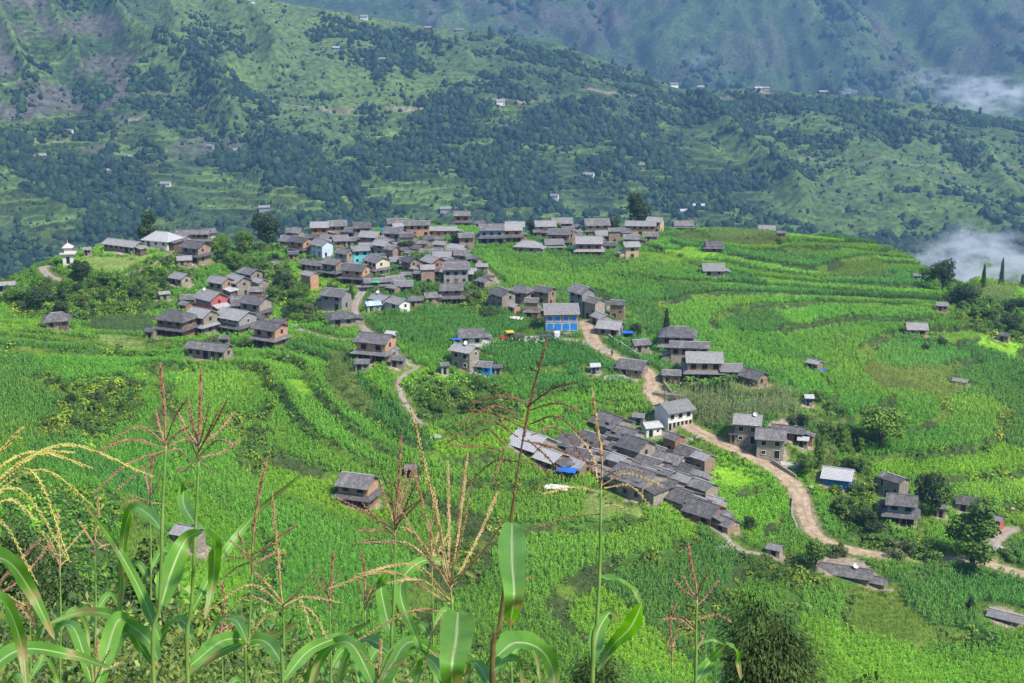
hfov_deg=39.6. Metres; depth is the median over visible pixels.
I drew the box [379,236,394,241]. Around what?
house
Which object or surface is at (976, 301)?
bush
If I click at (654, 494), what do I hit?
house
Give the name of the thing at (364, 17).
farmhouse
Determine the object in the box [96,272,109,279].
bush
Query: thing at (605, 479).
shed
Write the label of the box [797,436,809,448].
shed
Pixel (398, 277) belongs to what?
house
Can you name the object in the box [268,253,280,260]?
bush
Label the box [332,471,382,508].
house
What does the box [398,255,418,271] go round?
house
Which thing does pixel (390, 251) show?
shed
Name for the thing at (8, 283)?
house
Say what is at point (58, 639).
maize plant
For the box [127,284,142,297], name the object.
bush
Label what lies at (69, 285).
bush
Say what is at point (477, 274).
tree
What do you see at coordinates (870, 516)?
bush
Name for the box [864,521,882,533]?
bush
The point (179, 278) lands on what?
house
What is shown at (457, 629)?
maize plant
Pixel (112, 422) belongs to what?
bush
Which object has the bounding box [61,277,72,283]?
bush
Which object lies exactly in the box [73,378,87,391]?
bush
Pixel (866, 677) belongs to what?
foreground bush
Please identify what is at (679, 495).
house
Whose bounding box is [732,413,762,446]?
house
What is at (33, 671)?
maize plant
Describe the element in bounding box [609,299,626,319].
house
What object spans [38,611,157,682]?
maize plant
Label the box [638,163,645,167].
farmhouse
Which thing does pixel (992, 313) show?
tree
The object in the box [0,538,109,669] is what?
maize plant
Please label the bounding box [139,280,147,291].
bush
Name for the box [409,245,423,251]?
shed
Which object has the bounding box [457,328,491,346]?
house
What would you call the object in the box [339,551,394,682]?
maize plant
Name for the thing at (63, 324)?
door
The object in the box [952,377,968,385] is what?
shed
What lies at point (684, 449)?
house
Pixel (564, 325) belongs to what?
door
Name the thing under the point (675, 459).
shed
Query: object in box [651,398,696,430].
house
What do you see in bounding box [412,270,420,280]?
shed
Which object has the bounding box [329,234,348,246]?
house
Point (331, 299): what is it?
house
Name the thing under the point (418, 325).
maize crop
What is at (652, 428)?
shed
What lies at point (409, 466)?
shed
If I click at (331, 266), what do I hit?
house
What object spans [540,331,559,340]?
truck
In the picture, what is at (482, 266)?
shed
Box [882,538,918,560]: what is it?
bush
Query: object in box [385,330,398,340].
shed
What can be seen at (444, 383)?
bush
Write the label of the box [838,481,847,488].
window
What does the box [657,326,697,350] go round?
house
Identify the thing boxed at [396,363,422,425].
footpath
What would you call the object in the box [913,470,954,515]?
tree
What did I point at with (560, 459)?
house
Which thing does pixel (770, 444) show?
house
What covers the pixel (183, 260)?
shed
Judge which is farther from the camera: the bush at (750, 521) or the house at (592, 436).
the house at (592, 436)
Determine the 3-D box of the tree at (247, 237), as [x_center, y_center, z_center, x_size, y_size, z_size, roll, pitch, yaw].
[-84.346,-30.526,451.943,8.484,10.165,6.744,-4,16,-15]
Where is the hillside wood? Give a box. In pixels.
[0,0,1023,280]
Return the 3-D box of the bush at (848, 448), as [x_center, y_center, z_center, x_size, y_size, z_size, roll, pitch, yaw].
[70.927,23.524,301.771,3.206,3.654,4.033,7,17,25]
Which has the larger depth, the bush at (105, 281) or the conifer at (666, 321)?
the bush at (105, 281)
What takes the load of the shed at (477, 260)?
on the village ground at (638, 508)
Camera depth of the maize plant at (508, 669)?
6.68 m
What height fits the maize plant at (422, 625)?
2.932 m
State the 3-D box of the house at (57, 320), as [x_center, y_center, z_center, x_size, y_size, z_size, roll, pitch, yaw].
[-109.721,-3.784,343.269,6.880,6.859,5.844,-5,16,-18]
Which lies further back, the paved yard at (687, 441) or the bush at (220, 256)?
the bush at (220, 256)
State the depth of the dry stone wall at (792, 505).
277.85 m
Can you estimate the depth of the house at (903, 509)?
275.84 m
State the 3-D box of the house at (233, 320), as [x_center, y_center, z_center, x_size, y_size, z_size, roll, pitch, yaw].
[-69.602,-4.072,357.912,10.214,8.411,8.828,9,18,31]
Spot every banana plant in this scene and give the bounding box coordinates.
[683,376,697,387]
[695,378,709,389]
[711,376,724,384]
[721,374,738,385]
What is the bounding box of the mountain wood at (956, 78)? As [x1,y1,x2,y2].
[329,0,1023,107]
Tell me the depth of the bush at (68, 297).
378.26 m
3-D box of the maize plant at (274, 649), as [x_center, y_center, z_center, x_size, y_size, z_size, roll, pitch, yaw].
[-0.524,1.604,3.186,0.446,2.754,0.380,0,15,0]
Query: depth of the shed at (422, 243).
455.40 m
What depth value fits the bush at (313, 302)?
379.25 m
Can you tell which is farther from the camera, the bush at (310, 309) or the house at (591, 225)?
the house at (591, 225)
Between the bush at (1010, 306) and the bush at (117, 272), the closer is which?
the bush at (117, 272)
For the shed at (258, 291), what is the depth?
385.21 m
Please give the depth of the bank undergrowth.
11.17 m
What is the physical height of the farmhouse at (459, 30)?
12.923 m
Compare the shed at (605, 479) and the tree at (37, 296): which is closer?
the shed at (605, 479)
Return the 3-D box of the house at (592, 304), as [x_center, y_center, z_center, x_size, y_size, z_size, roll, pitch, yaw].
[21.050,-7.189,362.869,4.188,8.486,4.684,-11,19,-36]
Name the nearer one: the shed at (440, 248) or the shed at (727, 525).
the shed at (727, 525)
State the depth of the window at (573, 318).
346.92 m
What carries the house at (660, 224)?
on the village ground at (638, 508)
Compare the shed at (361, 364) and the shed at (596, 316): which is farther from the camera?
the shed at (596, 316)
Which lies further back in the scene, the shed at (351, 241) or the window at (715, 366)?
the shed at (351, 241)
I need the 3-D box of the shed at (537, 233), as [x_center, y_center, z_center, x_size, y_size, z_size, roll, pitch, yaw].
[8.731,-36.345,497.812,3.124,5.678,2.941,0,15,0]
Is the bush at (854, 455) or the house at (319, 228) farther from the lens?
the house at (319, 228)
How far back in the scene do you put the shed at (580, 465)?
281.76 m
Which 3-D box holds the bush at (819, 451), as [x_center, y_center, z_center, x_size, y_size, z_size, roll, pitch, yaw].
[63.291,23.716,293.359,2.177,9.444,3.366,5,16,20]
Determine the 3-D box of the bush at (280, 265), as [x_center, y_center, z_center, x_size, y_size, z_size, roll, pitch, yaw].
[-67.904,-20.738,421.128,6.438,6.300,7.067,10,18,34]
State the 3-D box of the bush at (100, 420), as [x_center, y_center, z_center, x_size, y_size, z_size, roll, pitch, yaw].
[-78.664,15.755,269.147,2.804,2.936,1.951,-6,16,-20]
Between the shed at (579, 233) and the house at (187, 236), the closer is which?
the house at (187, 236)
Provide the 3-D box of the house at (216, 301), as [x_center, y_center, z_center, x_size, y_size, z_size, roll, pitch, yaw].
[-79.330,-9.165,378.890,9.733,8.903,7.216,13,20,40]
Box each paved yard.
[603,374,624,380]
[653,390,689,400]
[682,436,694,444]
[780,461,799,468]
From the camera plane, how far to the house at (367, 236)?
457.28 m
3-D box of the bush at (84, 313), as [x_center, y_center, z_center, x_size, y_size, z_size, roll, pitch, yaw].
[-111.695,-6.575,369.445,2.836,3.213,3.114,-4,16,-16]
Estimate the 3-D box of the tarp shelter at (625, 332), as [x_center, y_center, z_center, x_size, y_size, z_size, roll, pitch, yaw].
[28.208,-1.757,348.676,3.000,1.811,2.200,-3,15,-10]
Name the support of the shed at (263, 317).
on the village ground at (638, 508)
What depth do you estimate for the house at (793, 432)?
300.24 m
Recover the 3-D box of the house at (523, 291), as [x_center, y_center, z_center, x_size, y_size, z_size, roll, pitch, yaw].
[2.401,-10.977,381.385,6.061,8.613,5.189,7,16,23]
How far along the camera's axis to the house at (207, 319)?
353.54 m
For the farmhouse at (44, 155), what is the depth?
1529.09 m
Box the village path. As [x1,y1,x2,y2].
[342,247,407,361]
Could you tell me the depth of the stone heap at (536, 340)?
339.15 m
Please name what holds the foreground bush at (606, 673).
on the village ground at (638, 508)
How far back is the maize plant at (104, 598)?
5.47 m
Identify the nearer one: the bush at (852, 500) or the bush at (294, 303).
the bush at (852, 500)
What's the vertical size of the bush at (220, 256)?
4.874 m
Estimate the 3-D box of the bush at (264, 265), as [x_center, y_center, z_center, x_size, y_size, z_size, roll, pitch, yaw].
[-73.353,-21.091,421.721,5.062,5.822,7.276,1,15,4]
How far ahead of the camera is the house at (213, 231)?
455.11 m
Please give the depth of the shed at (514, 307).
368.89 m
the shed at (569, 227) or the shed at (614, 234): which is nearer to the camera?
the shed at (614, 234)
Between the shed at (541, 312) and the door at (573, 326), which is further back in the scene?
the shed at (541, 312)
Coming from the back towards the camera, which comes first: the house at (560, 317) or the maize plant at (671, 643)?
the house at (560, 317)
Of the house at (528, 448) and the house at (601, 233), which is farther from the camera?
the house at (601, 233)
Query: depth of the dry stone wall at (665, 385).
318.04 m
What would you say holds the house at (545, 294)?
on the village ground at (638, 508)
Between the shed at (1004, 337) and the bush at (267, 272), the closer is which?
the shed at (1004, 337)
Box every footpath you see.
[39,265,61,280]
[298,329,349,339]
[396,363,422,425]
[487,269,499,283]
[710,526,759,554]
[969,526,1018,560]
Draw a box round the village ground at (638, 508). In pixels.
[0,228,1023,682]
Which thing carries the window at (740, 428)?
in the house at (745, 425)
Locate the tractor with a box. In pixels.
[499,330,514,341]
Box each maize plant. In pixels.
[0,427,152,682]
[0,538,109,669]
[6,561,59,682]
[32,511,89,682]
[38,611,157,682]
[51,362,221,682]
[67,496,123,672]
[122,450,179,673]
[150,367,301,682]
[176,491,371,682]
[199,581,243,682]
[207,456,299,682]
[303,552,359,682]
[309,635,441,682]
[328,407,505,682]
[335,435,429,682]
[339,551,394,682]
[404,515,451,682]
[444,333,619,682]
[482,562,539,682]
[534,388,662,682]
[659,600,694,682]
[661,542,741,682]
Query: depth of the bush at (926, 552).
265.99 m
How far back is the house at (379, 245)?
444.64 m
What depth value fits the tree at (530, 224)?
507.37 m
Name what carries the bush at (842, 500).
on the village ground at (638, 508)
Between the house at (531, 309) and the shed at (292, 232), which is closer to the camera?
the house at (531, 309)
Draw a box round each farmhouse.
[37,153,46,158]
[160,181,171,186]
[205,144,214,148]
[258,205,269,212]
[332,46,339,51]
[359,15,367,19]
[424,26,432,30]
[439,206,450,213]
[455,28,463,32]
[495,99,504,105]
[550,193,559,200]
[583,172,594,178]
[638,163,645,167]
[669,82,678,87]
[762,86,769,90]
[818,90,827,94]
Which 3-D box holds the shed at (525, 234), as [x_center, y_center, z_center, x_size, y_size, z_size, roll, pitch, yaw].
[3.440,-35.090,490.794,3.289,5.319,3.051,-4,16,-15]
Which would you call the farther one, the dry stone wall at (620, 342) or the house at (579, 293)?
the house at (579, 293)
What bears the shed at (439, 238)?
on the village ground at (638, 508)
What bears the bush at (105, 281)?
on the village ground at (638, 508)
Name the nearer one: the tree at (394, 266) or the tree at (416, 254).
the tree at (394, 266)
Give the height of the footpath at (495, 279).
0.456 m
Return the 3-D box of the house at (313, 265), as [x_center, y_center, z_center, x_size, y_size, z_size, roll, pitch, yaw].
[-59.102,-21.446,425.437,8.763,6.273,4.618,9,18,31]
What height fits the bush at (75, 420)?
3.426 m
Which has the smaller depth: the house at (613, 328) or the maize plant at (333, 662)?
the maize plant at (333, 662)
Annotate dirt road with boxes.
[579,322,1023,576]
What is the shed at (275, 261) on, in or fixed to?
on the village ground at (638, 508)
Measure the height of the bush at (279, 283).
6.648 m
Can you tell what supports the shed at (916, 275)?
on the village ground at (638, 508)
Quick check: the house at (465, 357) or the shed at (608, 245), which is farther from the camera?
the shed at (608, 245)
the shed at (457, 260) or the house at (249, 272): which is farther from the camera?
the shed at (457, 260)
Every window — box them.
[375,345,380,350]
[547,316,552,321]
[555,316,560,321]
[563,316,568,321]
[571,316,576,321]
[713,364,718,368]
[738,426,743,431]
[761,440,766,445]
[774,441,779,446]
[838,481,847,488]
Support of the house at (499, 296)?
on the village ground at (638, 508)
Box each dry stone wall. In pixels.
[123,250,174,274]
[608,334,641,359]
[663,382,676,399]
[771,459,796,477]
[791,496,797,529]
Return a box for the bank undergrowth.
[0,575,599,682]
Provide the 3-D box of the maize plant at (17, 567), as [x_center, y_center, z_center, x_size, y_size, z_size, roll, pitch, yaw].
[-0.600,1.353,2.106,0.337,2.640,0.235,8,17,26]
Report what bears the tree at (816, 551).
on the village ground at (638, 508)
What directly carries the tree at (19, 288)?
on the village ground at (638, 508)
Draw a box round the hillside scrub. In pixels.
[0,229,1023,682]
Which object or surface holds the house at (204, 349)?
on the village ground at (638, 508)
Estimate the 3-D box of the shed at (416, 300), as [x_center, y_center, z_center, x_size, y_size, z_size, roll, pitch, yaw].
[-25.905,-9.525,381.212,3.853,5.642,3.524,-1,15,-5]
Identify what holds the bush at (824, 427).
on the village ground at (638, 508)
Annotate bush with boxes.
[0,508,54,631]
[1,284,16,298]
[15,299,30,309]
[24,544,115,675]
[45,304,67,314]
[49,375,64,386]
[51,258,61,265]
[53,299,70,312]
[56,288,66,300]
[59,278,77,290]
[59,381,71,390]
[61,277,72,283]
[64,294,71,301]
[64,391,76,403]
[68,417,77,425]
[72,283,83,291]
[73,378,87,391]
[75,289,85,295]
[76,295,90,306]
[79,311,86,317]
[81,299,99,312]
[87,393,104,403]
[88,399,98,410]
[90,417,103,424]
[92,287,109,299]
[94,404,102,410]
[95,389,103,397]
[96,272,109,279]
[98,295,106,301]
[102,275,115,283]
[104,305,118,315]
[105,379,119,393]
[105,419,118,428]
[107,273,130,287]
[109,270,122,275]
[109,299,129,311]
[112,538,182,654]
[117,295,124,301]
[117,400,126,409]
[121,283,138,292]
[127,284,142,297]
[128,379,138,385]
[136,275,146,284]
[137,285,157,298]
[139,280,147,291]
[142,263,157,274]
[147,281,160,291]
[156,280,165,285]
[159,256,172,264]
[159,268,166,275]
[176,267,187,272]
[179,586,243,679]
[215,253,224,262]
[216,259,228,265]
[235,240,244,252]
[238,336,251,346]
[245,256,258,264]
[246,258,262,269]
[250,241,265,250]
[256,260,273,269]
[258,627,334,682]
[261,254,272,261]
[262,268,275,277]
[263,285,279,296]
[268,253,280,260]
[269,278,284,286]
[271,261,291,273]
[272,258,290,267]
[273,285,284,297]
[274,268,282,275]
[279,289,291,299]
[280,307,300,317]
[282,267,293,274]
[282,295,304,310]
[286,312,306,322]
[289,278,302,287]
[300,303,322,315]
[304,314,314,321]
[305,299,315,306]
[307,254,317,259]
[309,312,326,322]
[369,285,379,292]
[410,288,421,295]
[413,394,435,405]
[418,388,429,400]
[419,284,430,291]
[429,400,446,413]
[432,382,460,397]
[433,386,449,397]
[440,380,450,389]
[457,402,470,413]
[462,289,482,301]
[469,284,480,290]
[470,394,495,407]
[472,375,484,390]
[476,401,488,409]
[480,307,499,317]
[484,382,502,392]
[491,385,506,395]
[495,665,546,682]
[560,651,637,682]
[629,322,641,334]
[743,515,758,529]
[787,413,809,427]
[795,454,816,473]
[808,389,826,400]
[811,421,835,437]
[814,435,824,467]
[823,400,832,409]
[824,541,848,557]
[830,484,843,493]
[831,423,846,441]
[833,431,850,443]
[834,456,846,464]
[834,500,848,513]
[835,495,853,508]
[837,432,846,446]
[838,444,854,455]
[839,406,848,416]
[840,458,855,468]
[840,495,853,509]
[845,423,853,431]
[845,452,866,463]
[845,497,857,511]
[846,479,865,494]
[846,669,891,682]
[847,456,867,471]
[848,510,858,521]
[853,427,859,433]
[855,437,866,449]
[855,501,871,513]
[856,512,864,523]
[859,449,868,456]
[861,508,879,524]
[862,531,892,550]
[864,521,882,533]
[870,532,891,546]
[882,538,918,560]
[907,537,943,564]
[921,343,929,351]
[923,337,950,348]
[956,300,968,311]
[965,596,975,610]
[967,306,982,318]
[972,298,981,304]
[986,297,993,305]
[996,304,1005,314]
[997,546,1023,560]
[1000,300,1016,314]
[1008,329,1021,338]
[1015,307,1023,323]
[1018,326,1023,334]
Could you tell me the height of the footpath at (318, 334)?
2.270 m
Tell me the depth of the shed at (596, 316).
355.60 m
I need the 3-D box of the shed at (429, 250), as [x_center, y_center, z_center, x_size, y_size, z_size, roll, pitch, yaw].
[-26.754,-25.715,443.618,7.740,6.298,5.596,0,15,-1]
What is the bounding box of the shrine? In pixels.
[59,241,76,266]
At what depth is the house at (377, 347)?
311.02 m
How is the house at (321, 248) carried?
on the village ground at (638, 508)
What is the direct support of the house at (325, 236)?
on the village ground at (638, 508)
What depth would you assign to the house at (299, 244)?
446.70 m
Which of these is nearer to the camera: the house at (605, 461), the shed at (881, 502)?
the shed at (881, 502)
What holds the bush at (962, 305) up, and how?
on the village ground at (638, 508)
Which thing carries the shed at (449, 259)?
on the village ground at (638, 508)
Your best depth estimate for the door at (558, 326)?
347.25 m
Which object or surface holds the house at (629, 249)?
on the village ground at (638, 508)
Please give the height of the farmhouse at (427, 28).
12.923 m
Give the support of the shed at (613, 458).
on the village ground at (638, 508)
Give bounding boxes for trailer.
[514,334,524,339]
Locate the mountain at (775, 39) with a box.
[276,0,1023,119]
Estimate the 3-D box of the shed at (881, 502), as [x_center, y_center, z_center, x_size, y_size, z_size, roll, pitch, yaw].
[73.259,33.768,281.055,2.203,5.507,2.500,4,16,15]
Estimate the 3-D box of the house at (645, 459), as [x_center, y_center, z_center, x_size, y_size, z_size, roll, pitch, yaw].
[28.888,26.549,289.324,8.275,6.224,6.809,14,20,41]
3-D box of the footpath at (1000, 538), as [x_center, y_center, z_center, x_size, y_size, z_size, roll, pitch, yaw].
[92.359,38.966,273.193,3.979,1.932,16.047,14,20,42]
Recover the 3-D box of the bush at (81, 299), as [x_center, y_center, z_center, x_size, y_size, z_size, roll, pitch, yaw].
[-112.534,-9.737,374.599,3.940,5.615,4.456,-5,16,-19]
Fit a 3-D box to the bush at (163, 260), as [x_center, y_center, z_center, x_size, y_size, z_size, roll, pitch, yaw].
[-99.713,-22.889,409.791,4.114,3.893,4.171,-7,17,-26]
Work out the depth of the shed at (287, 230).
490.69 m
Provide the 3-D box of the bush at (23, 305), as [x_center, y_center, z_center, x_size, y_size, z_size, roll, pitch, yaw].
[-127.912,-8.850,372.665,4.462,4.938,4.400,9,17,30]
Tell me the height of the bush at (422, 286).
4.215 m
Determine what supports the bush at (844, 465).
on the village ground at (638, 508)
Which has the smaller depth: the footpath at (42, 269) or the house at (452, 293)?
the house at (452, 293)
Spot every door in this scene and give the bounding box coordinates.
[60,322,65,329]
[203,351,207,358]
[546,323,553,330]
[554,323,561,330]
[562,323,569,330]
[570,323,577,330]
[611,330,615,336]
[668,423,671,430]
[701,517,706,524]
[749,436,755,444]
[773,450,779,458]
[824,479,834,485]
[960,505,965,511]
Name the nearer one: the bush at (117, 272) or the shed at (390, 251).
the bush at (117, 272)
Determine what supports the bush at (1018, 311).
on the village ground at (638, 508)
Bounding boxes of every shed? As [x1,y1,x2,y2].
[83,247,91,255]
[143,328,157,339]
[158,291,170,300]
[168,522,205,553]
[176,255,192,267]
[177,300,193,309]
[179,294,195,305]
[218,335,230,343]
[230,295,242,298]
[230,298,239,308]
[248,287,263,295]
[256,314,268,320]
[269,260,281,270]
[271,318,287,323]
[280,228,302,236]
[287,251,299,261]
[289,229,303,235]
[306,234,318,238]
[345,237,357,246]
[354,359,370,371]
[358,242,371,244]
[363,300,381,312]
[374,253,387,257]
[383,245,399,257]
[385,284,400,295]
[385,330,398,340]
[388,256,402,267]
[389,354,407,369]
[391,223,403,227]
[394,280,413,293]
[398,247,408,255]
[399,233,413,246]
[399,272,411,278]
[402,249,417,254]
[403,464,418,478]
[408,295,422,306]
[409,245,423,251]
[409,265,420,274]
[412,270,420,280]
[414,240,427,248]
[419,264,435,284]
[420,235,434,244]
[420,249,438,254]
[423,292,441,304]
[427,247,442,250]
[432,240,448,247]
[434,236,443,240]
[438,362,449,374]
[442,257,453,261]
[452,259,466,261]
[457,233,474,248]
[463,256,475,262]
[468,268,476,280]
[473,257,483,263]
[473,360,495,375]
[474,220,485,225]
[474,276,492,288]
[475,263,488,271]
[482,274,495,283]
[493,364,502,375]
[506,302,521,313]
[521,232,527,239]
[532,230,541,236]
[539,306,543,317]
[560,226,574,229]
[567,454,596,477]
[571,230,577,245]
[572,224,579,229]
[576,231,582,235]
[588,363,600,373]
[589,311,613,323]
[591,464,610,478]
[598,470,608,485]
[603,242,616,249]
[604,441,618,452]
[605,301,609,311]
[605,452,633,467]
[607,228,620,241]
[630,338,650,352]
[631,412,645,425]
[640,420,663,437]
[641,464,662,471]
[644,232,658,241]
[659,450,688,466]
[661,431,686,449]
[662,369,680,383]
[670,469,693,488]
[673,461,702,473]
[688,473,709,480]
[689,449,716,471]
[692,469,714,481]
[705,494,729,508]
[711,514,741,533]
[728,430,738,444]
[765,543,784,558]
[775,231,786,237]
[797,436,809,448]
[803,394,814,406]
[804,358,824,371]
[868,575,890,589]
[877,471,886,484]
[877,499,885,511]
[911,273,921,279]
[935,302,948,312]
[936,504,946,518]
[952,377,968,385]
[955,495,979,512]
[993,515,1005,531]
[998,332,1011,342]
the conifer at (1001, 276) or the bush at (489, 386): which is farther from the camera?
the conifer at (1001, 276)
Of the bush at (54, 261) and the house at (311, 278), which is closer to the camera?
the house at (311, 278)
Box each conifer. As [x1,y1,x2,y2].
[662,307,669,327]
[980,264,986,286]
[997,257,1004,284]
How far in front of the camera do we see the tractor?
337.93 m
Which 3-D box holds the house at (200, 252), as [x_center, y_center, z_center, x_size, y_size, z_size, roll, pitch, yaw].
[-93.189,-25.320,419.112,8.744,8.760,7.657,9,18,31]
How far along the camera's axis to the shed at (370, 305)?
371.99 m
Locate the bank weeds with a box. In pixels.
[0,227,1023,682]
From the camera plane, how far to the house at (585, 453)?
286.98 m
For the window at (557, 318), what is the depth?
346.75 m
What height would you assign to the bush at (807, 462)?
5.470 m
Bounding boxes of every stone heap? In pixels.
[524,336,544,342]
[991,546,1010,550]
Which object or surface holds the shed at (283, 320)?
on the village ground at (638, 508)
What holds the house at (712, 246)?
on the village ground at (638, 508)
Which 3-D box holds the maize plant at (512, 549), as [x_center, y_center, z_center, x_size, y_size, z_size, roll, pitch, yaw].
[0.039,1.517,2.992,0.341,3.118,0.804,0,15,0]
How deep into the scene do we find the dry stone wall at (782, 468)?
291.89 m
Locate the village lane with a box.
[490,336,613,352]
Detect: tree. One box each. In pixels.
[2,282,31,300]
[23,286,56,312]
[67,260,93,277]
[136,210,164,241]
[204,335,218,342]
[210,232,232,253]
[224,251,246,269]
[232,231,259,252]
[250,212,280,243]
[274,273,298,288]
[287,284,310,297]
[326,282,337,287]
[349,283,354,298]
[389,264,398,271]
[398,240,414,247]
[410,251,429,262]
[431,220,443,224]
[450,230,463,243]
[473,271,482,277]
[487,26,493,39]
[526,220,534,233]
[609,217,620,227]
[626,191,652,220]
[710,591,833,682]
[775,237,784,243]
[803,537,832,571]
[859,401,910,447]
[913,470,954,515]
[918,267,938,281]
[930,258,956,290]
[944,495,1001,566]
[947,283,976,302]
[969,287,985,297]
[980,307,1000,318]
[1000,312,1023,330]
[1009,299,1023,307]
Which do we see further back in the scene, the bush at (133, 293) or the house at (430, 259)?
the house at (430, 259)
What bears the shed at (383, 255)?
on the village ground at (638, 508)
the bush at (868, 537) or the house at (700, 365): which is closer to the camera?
the bush at (868, 537)
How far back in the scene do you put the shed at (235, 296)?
384.02 m
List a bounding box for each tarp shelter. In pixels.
[544,484,567,490]
[556,467,577,473]
[621,331,633,338]
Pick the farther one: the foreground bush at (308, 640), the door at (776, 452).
the door at (776, 452)
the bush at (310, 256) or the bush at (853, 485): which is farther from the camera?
the bush at (310, 256)
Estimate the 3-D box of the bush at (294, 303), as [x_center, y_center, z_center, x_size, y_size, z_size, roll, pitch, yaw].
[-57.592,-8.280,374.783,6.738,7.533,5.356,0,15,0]
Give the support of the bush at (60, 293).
on the village ground at (638, 508)
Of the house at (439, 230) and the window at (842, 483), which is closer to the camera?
the window at (842, 483)
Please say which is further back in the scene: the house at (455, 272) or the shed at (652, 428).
the house at (455, 272)
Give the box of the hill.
[0,0,1023,283]
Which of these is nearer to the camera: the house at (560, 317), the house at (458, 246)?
the house at (560, 317)
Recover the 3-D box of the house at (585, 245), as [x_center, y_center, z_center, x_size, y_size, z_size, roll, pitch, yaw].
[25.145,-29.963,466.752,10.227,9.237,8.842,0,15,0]
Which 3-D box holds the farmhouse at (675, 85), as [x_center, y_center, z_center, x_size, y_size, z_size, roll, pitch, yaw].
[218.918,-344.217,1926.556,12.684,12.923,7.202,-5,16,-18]
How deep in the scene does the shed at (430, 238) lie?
461.81 m
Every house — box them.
[0,281,17,292]
[42,311,71,331]
[100,238,149,255]
[141,231,184,251]
[152,309,198,337]
[167,271,193,287]
[174,233,193,241]
[175,229,212,243]
[176,239,213,264]
[183,340,235,360]
[187,306,220,334]
[192,288,230,311]
[202,227,217,237]
[205,274,239,295]
[215,307,259,333]
[226,273,251,294]
[235,266,264,286]
[236,294,274,316]
[249,319,291,349]
[250,276,268,294]
[277,235,290,245]
[283,235,312,255]
[298,258,321,271]
[299,270,318,290]
[308,238,334,257]
[310,221,334,236]
[315,287,354,310]
[316,257,347,278]
[319,234,333,238]
[324,310,364,327]
[328,220,347,234]
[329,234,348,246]
[332,247,353,262]
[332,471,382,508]
[336,262,373,284]
[339,227,352,236]
[349,245,370,262]
[349,331,399,365]
[351,221,371,235]
[354,230,382,244]
[360,277,393,291]
[361,253,392,276]
[367,292,390,307]
[370,239,393,253]
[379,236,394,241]
[382,227,406,241]
[382,296,412,311]
[385,218,402,226]
[385,274,405,282]
[396,219,409,222]
[397,257,401,268]
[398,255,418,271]
[400,220,430,236]
[419,254,446,277]
[429,226,461,236]
[432,251,451,257]
[438,283,465,304]
[441,262,469,284]
[443,243,468,249]
[447,342,482,372]
[452,211,472,225]
[453,249,472,259]
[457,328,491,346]
[476,223,506,244]
[488,286,517,308]
[503,223,524,242]
[505,221,524,230]
[508,428,561,456]
[510,284,534,306]
[513,240,546,253]
[522,297,540,318]
[531,220,556,236]
[531,285,558,304]
[531,446,574,474]
[542,303,579,332]
[543,239,566,250]
[547,228,573,244]
[551,217,572,227]
[556,433,592,449]
[564,445,604,467]
[566,283,597,317]
[573,236,604,256]
[577,429,617,449]
[581,218,610,235]
[583,295,605,318]
[587,410,636,436]
[590,447,611,466]
[592,230,607,240]
[595,319,625,338]
[604,425,646,441]
[604,461,675,506]
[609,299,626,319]
[610,358,650,378]
[614,433,658,457]
[616,241,640,259]
[620,227,631,238]
[622,234,646,244]
[625,220,656,235]
[633,453,676,469]
[645,216,665,231]
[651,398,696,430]
[651,444,672,457]
[653,465,676,476]
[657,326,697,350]
[660,340,710,364]
[664,486,704,509]
[667,477,686,486]
[671,220,695,230]
[671,494,716,505]
[672,443,700,463]
[680,497,734,528]
[681,351,726,383]
[687,477,719,496]
[700,263,730,276]
[702,241,724,252]
[719,363,742,380]
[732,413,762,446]
[737,367,771,387]
[755,427,786,461]
[758,225,775,230]
[770,423,815,446]
[818,561,875,584]
[820,465,856,490]
[881,472,910,495]
[881,492,920,529]
[904,322,928,337]
[985,607,1023,625]
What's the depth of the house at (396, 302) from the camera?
373.16 m
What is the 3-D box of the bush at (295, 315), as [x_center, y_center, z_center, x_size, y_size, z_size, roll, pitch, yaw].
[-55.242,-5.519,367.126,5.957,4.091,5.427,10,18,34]
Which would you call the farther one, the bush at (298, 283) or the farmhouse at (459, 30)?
the farmhouse at (459, 30)
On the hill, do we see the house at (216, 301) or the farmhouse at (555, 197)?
the farmhouse at (555, 197)
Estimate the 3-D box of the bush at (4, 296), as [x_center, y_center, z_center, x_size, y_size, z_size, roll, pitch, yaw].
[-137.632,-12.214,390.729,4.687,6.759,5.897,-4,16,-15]
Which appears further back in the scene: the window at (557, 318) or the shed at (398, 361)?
the window at (557, 318)
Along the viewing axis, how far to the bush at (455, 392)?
300.27 m
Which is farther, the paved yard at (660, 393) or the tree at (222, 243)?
the tree at (222, 243)
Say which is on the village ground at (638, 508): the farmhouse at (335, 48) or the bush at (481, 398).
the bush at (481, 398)
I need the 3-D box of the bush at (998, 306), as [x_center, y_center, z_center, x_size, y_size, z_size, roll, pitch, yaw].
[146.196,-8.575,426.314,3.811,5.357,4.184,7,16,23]
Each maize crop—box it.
[0,223,1023,682]
[86,225,1023,465]
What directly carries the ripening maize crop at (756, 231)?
on the village ground at (638, 508)
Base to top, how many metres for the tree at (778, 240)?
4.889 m
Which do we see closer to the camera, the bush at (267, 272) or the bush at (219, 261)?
the bush at (267, 272)
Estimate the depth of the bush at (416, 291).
391.41 m
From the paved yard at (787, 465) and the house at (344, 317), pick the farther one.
the house at (344, 317)
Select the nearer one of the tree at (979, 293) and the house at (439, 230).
the tree at (979, 293)

